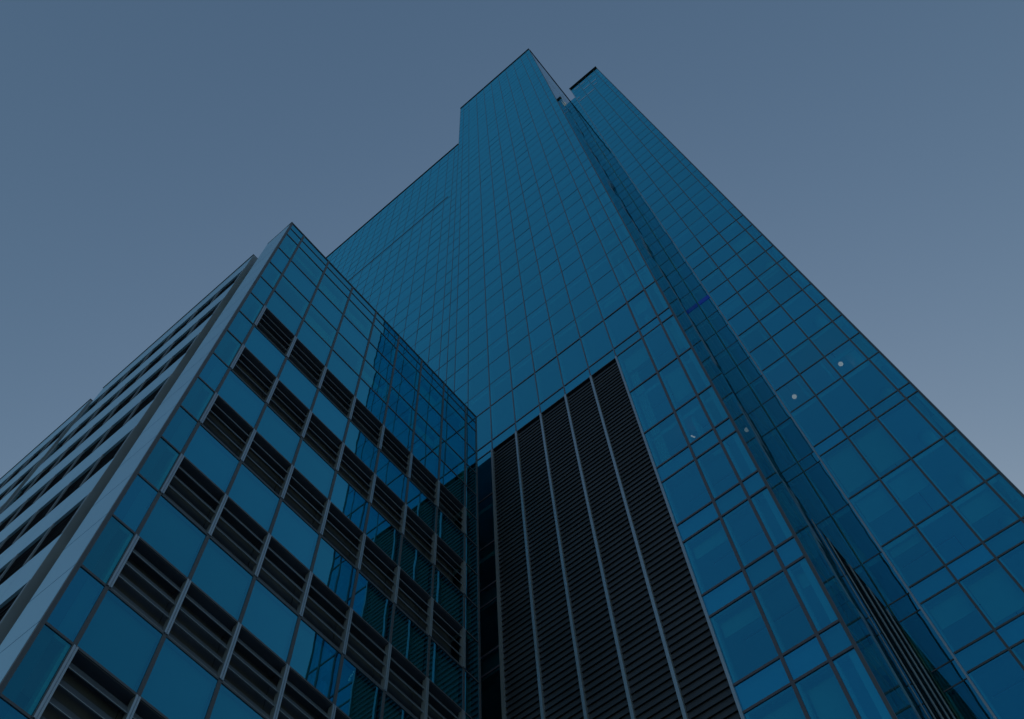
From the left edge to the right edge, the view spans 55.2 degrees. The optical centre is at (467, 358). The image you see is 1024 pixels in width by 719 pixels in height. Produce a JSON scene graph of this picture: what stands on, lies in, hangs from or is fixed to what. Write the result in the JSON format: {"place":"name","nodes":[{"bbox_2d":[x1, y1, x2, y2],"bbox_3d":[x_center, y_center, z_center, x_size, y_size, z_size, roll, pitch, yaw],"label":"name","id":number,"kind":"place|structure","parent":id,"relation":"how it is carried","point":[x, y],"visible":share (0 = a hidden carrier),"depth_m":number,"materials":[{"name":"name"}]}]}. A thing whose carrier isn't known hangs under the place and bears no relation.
{"place":"outdoors","nodes":[
{"label":"outdoors","id":0,"kind":"place"},
{"bbox_2d":[0,0,1023,493],"label":"sky","id":1,"kind":"structure","parent":0,"point":[149,149],"materials":[{"name":"blue"}]},
{"bbox_2d":[569,66,1023,718],"bbox_3d":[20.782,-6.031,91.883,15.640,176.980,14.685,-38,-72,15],"label":"glass tower","id":2,"kind":"structure","parent":0,"point":[919,492],"depth_m":47.88,"materials":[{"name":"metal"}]},
{"bbox_3d":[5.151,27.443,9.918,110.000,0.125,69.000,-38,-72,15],"label":"pavement","id":3,"kind":"structure","parent":0,"visible":0},
{"bbox_2d":[0,222,481,718],"bbox_3d":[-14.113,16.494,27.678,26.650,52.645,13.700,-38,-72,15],"label":"office block","id":4,"kind":"structure","parent":3,"relation":"on","point":[247,488],"depth_m":29.73,"materials":[{"name":"blue glass"}]},
{"bbox_2d":[326,48,957,718],"bbox_3d":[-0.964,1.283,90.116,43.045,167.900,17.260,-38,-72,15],"label":"glass tower","id":5,"kind":"structure","parent":3,"relation":"on","point":[662,536],"depth_m":40.17,"materials":[{"name":"glass"}]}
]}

